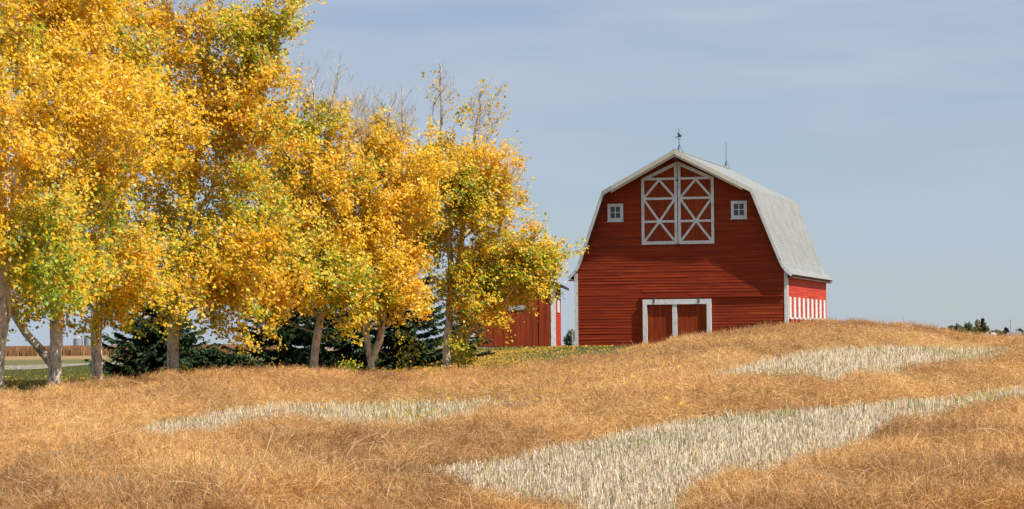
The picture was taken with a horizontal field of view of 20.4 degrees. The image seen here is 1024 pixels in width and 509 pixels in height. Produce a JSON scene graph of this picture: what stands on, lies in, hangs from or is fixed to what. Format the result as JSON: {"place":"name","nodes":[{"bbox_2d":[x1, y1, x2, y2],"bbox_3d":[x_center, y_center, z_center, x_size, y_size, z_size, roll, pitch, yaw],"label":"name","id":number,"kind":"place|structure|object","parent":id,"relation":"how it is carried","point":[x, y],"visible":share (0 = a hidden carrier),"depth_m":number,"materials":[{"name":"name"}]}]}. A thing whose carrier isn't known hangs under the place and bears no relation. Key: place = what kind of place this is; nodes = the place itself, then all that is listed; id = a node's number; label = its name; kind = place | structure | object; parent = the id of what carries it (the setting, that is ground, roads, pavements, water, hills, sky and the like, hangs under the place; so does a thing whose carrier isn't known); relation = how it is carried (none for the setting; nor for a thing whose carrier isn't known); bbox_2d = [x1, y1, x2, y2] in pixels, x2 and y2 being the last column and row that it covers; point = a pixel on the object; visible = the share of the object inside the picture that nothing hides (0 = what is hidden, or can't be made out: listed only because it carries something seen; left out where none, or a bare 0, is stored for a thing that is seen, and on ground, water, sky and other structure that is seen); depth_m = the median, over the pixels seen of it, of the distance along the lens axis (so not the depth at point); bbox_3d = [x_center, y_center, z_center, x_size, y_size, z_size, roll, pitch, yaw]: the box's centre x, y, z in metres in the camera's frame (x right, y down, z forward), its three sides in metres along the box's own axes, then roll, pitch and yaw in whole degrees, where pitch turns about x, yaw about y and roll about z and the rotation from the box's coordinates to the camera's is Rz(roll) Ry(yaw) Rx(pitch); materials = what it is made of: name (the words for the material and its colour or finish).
{"place":"outdoors","nodes":[
{"label":"outdoors","id":0,"kind":"place"},
{"bbox_2d":[0,325,1023,508],"bbox_3d":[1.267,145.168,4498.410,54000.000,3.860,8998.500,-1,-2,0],"label":"ground","id":1,"kind":"structure","parent":0,"point":[23,360],"depth_m":67.83,"materials":[{"name":"beige plant"}]},
{"bbox_2d":[0,0,103,391],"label":"poplar tree","id":2,"kind":"object","parent":1,"relation":"on","point":[44,229],"visible":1,"depth_m":66.08,"materials":[{"name":"yellow plant"}]},
{"bbox_2d":[4,363,122,369],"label":"gravel drive","id":3,"kind":"structure","parent":1,"relation":"on","point":[19,367],"depth_m":160.77,"materials":[{"name":"grey gravel"}]},
{"bbox_2d":[73,335,81,345],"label":"grain bin","id":4,"kind":"object","parent":1,"relation":"on","point":[77,339],"visible":0.41,"depth_m":718.80,"materials":[{"name":"metal"}]},
{"bbox_2d":[0,0,173,384],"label":"poplar tree","id":5,"kind":"object","parent":1,"relation":"on","point":[65,19],"visible":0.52,"depth_m":70.63,"materials":[{"name":"yellow plant"}]},
{"bbox_2d":[84,333,90,345],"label":"grain bin","id":6,"kind":"object","parent":1,"relation":"on","point":[87,341],"visible":0.33,"depth_m":718.72,"materials":[{"name":"metal"}]},
{"bbox_2d":[16,0,211,386],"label":"poplar tree","id":7,"kind":"object","parent":1,"relation":"on","point":[140,249],"visible":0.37,"depth_m":74.51,"materials":[{"name":"yellow plant"}]},
{"bbox_2d":[5,344,276,355],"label":"standing crop","id":8,"kind":"object","parent":1,"relation":"on","point":[77,350],"visible":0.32,"depth_m":470.33,"materials":[{"name":"plant"}]},
{"bbox_2d":[81,280,217,377],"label":"spruce tree","id":9,"kind":"object","parent":1,"relation":"on","point":[153,355],"visible":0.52,"depth_m":91.31,"materials":[{"name":"green plant"}]},
{"bbox_2d":[179,365,195,374],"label":"shrub","id":10,"kind":"object","parent":1,"relation":"on","point":[183,366],"visible":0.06,"depth_m":79.95,"materials":[{"name":"green plant"}]},
{"bbox_2d":[69,0,334,377],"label":"poplar tree","id":11,"kind":"object","parent":1,"relation":"on","point":[217,274],"visible":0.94,"depth_m":77.99,"materials":[{"name":"yellow plant"}]},
{"bbox_2d":[179,348,239,372],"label":"juniper bush","id":12,"kind":"object","parent":1,"relation":"on","point":[210,356],"visible":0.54,"depth_m":89.73,"materials":[{"name":"green plant"}]},
{"bbox_2d":[223,353,268,372],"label":"juniper bush","id":13,"kind":"object","parent":1,"relation":"on","point":[241,359],"visible":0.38,"depth_m":91.66,"materials":[{"name":"green plant"}]},
{"bbox_2d":[217,295,352,372],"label":"spruce tree","id":14,"kind":"object","parent":1,"relation":"on","point":[292,335],"visible":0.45,"depth_m":95.34,"materials":[{"name":"green plant"}]},
{"bbox_2d":[210,40,402,371],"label":"poplar tree","id":15,"kind":"object","parent":1,"relation":"on","point":[326,176],"visible":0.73,"depth_m":83.24,"materials":[{"name":"yellow plant"}]},
{"bbox_2d":[4,345,639,394],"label":"lawn grass","id":16,"kind":"structure","parent":1,"relation":"on","point":[80,370],"depth_m":106.48,"materials":[{"name":"green plant"}]},
{"bbox_2d":[283,299,396,371],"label":"spruce tree","id":17,"kind":"object","parent":1,"relation":"on","point":[346,345],"visible":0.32,"depth_m":96.41,"materials":[{"name":"green plant"}]},
{"bbox_2d":[331,354,363,377],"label":"shrub","id":18,"kind":"object","parent":1,"relation":"on","point":[346,363],"visible":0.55,"depth_m":89.86,"materials":[{"name":"green plant"}]},
{"bbox_2d":[4,345,695,417],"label":"fallen leaves","id":19,"kind":"object","parent":1,"relation":"on","point":[512,352],"visible":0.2,"depth_m":95.54,"materials":[{"name":"yellow plant"}]},
{"bbox_2d":[321,79,465,371],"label":"poplar tree","id":20,"kind":"object","parent":1,"relation":"on","point":[399,269],"visible":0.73,"depth_m":85.41,"materials":[{"name":"yellow plant"}]},
{"bbox_2d":[347,214,465,368],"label":"spruce tree","id":21,"kind":"object","parent":1,"relation":"on","point":[430,343],"visible":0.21,"depth_m":97.51,"materials":[{"name":"green plant"}]},
{"bbox_2d":[388,325,426,373],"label":"shrub","id":22,"kind":"object","parent":1,"relation":"on","point":[410,364],"visible":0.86,"depth_m":90.88,"materials":[{"name":"green plant"}]},
{"bbox_2d":[451,342,478,369],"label":"shrub","id":23,"kind":"object","parent":1,"relation":"on","point":[467,355],"visible":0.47,"depth_m":91.91,"materials":[{"name":"green plant"}]},
{"bbox_2d":[444,309,494,357],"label":"spruce tree","id":24,"kind":"object","parent":1,"relation":"on","point":[471,340],"visible":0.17,"depth_m":103.70,"materials":[{"name":"green plant"}]},
{"bbox_2d":[388,61,588,369],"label":"poplar tree","id":25,"kind":"object","parent":1,"relation":"on","point":[524,261],"visible":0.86,"depth_m":90.48,"materials":[{"name":"yellow plant"}]},
{"bbox_2d":[0,315,1023,508],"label":"cut crop swath","id":26,"kind":"object","parent":1,"relation":"on","point":[903,444],"visible":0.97,"depth_m":37.53,"materials":[{"name":"plant"}]},
{"bbox_2d":[0,366,1023,508],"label":"bent straw","id":27,"kind":"object","parent":1,"relation":"on","point":[1006,463],"visible":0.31,"depth_m":30.19,"materials":[{"name":"beige plant"}]},
{"bbox_2d":[475,273,568,348],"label":"red shed","id":28,"kind":"structure","parent":1,"relation":"on","point":[543,328],"depth_m":140.89,"materials":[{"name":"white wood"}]},
{"bbox_2d":[477,293,503,346],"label":"plank door","id":29,"kind":"structure","parent":28,"relation":"in","point":[498,340],"depth_m":140.96,"materials":[{"name":"red wood"}]},
{"bbox_2d":[509,305,524,309],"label":"window","id":30,"kind":"structure","parent":28,"relation":"in","point":[520,306],"depth_m":140.89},
{"bbox_2d":[504,293,537,345],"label":"plank door","id":31,"kind":"structure","parent":28,"relation":"in","point":[527,330],"depth_m":140.89,"materials":[{"name":"red wood"}]},
{"bbox_2d":[539,293,549,345],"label":"plank door","id":32,"kind":"structure","parent":28,"relation":"in","point":[544,309],"depth_m":140.85,"materials":[{"name":"red wood"}]},
{"bbox_2d":[557,295,559,312],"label":"side window","id":33,"kind":"structure","parent":28,"relation":"in","point":[558,299],"depth_m":143.98,"materials":[{"name":"white paint"}]},
{"bbox_2d":[563,335,571,345],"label":"distant tree","id":34,"kind":"object","parent":1,"relation":"on","point":[566,341],"visible":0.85,"depth_m":698.88,"materials":[{"name":"green plant"}]},
{"bbox_2d":[566,330,574,345],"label":"distant tree","id":35,"kind":"object","parent":1,"relation":"on","point":[570,334],"visible":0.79,"depth_m":698.99,"materials":[{"name":"green plant"}]},
{"bbox_2d":[130,341,1023,508],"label":"crop stubble","id":36,"kind":"object","parent":1,"relation":"on","point":[629,466],"visible":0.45,"depth_m":40.53,"materials":[{"name":"beige plant"}]},
{"bbox_2d":[163,347,1013,487],"bbox_3d":[2.598,3.026,67.944,28.851,2.123,89.225,-1,-2,14],"label":"green regrowth","id":37,"kind":"object","parent":1,"relation":"on","point":[688,431],"visible":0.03,"depth_m":64.86,"materials":[{"name":"green plant"}]},
{"bbox_2d":[567,133,832,345],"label":"red barn","id":38,"kind":"structure","parent":1,"relation":"on","point":[677,240],"depth_m":150.20,"materials":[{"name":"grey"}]},
{"bbox_2d":[607,204,623,221],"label":"window","id":39,"kind":"structure","parent":38,"relation":"in","point":[615,211],"depth_m":150.93,"materials":[{"name":"white paint"}]},
{"bbox_2d":[641,161,677,244],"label":"loft door","id":40,"kind":"structure","parent":38,"relation":"in","point":[659,188],"depth_m":150.34,"materials":[{"name":"white paint"}]},
{"bbox_2d":[647,304,672,344],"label":"sliding door","id":41,"kind":"structure","parent":38,"relation":"in","point":[659,316],"depth_m":150.19,"materials":[{"name":"red wood"}]},
{"bbox_2d":[677,304,706,336],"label":"sliding door","id":42,"kind":"structure","parent":38,"relation":"in","point":[694,316],"depth_m":149.75,"materials":[{"name":"red wood"}]},
{"bbox_2d":[677,161,713,243],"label":"loft door","id":43,"kind":"structure","parent":38,"relation":"in","point":[695,187],"depth_m":149.90,"materials":[{"name":"white paint"}]},
{"bbox_2d":[730,201,747,218],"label":"window","id":44,"kind":"structure","parent":38,"relation":"in","point":[738,208],"depth_m":149.35,"materials":[{"name":"white paint"}]},
{"bbox_2d":[789,297,792,318],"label":"side window","id":45,"kind":"structure","parent":38,"relation":"in","point":[790,302],"depth_m":149.26,"materials":[{"name":"white paint"}]},
{"bbox_2d":[793,297,797,318],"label":"side window","id":46,"kind":"structure","parent":38,"relation":"in","point":[794,298],"depth_m":150.71,"materials":[{"name":"white paint"}]},
{"bbox_2d":[798,298,800,318],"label":"side window","id":47,"kind":"structure","parent":38,"relation":"in","point":[799,302],"depth_m":152.45,"materials":[{"name":"white paint"}]},
{"bbox_2d":[802,298,806,319],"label":"side window","id":48,"kind":"structure","parent":38,"relation":"in","point":[803,299],"depth_m":153.94,"materials":[{"name":"white paint"}]},
{"bbox_2d":[807,299,810,319],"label":"side window","id":49,"kind":"structure","parent":38,"relation":"in","point":[807,299],"depth_m":155.45,"materials":[{"name":"white paint"}]},
{"bbox_2d":[811,299,814,318],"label":"side window","id":50,"kind":"structure","parent":38,"relation":"in","point":[812,315],"depth_m":157.25,"materials":[{"name":"white paint"}]},
{"bbox_2d":[815,299,817,319],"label":"side window","id":51,"kind":"structure","parent":38,"relation":"in","point":[816,307],"depth_m":158.79,"materials":[{"name":"white paint"}]},
{"bbox_2d":[819,300,821,319],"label":"side window","id":52,"kind":"structure","parent":38,"relation":"in","point":[820,305],"depth_m":160.39,"materials":[{"name":"white paint"}]},
{"bbox_2d":[823,300,826,319],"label":"side window","id":53,"kind":"structure","parent":38,"relation":"in","point":[824,310],"depth_m":162.00,"materials":[{"name":"white paint"}]},
{"bbox_2d":[954,323,962,332],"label":"distant tree","id":54,"kind":"object","parent":1,"relation":"on","point":[958,326],"visible":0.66,"depth_m":906.88,"materials":[{"name":"green plant"}]},
{"bbox_2d":[964,321,974,333],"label":"distant tree","id":55,"kind":"object","parent":1,"relation":"on","point":[968,327],"visible":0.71,"depth_m":914.84,"materials":[{"name":"green plant"}]},
{"bbox_2d":[975,319,981,330],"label":"distant tree","id":56,"kind":"object","parent":1,"relation":"on","point":[977,322],"visible":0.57,"depth_m":923.23,"materials":[{"name":"green plant"}]},
{"bbox_2d":[977,318,987,335],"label":"distant tree","id":57,"kind":"object","parent":1,"relation":"on","point":[983,327],"visible":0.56,"depth_m":899.25,"materials":[{"name":"green plant"}]},
{"bbox_2d":[990,329,1002,335],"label":"distant tree","id":58,"kind":"object","parent":1,"relation":"on","point":[998,331],"visible":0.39,"depth_m":931.07,"materials":[{"name":"green plant"}]},
{"bbox_2d":[1002,327,1009,335],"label":"distant tree","id":59,"kind":"object","parent":1,"relation":"on","point":[1006,329],"visible":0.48,"depth_m":929.14,"materials":[{"name":"green plant"}]},
{"bbox_2d":[1006,332,1021,335],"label":"farm house","id":60,"kind":"structure","parent":1,"relation":"on","point":[1012,333],"depth_m":870.68,"materials":[{"name":"grey"}]},
{"bbox_2d":[0,0,1023,347],"label":"sky","id":61,"kind":"structure","parent":0,"point":[894,129],"materials":[{"name":"blue"}]}
]}

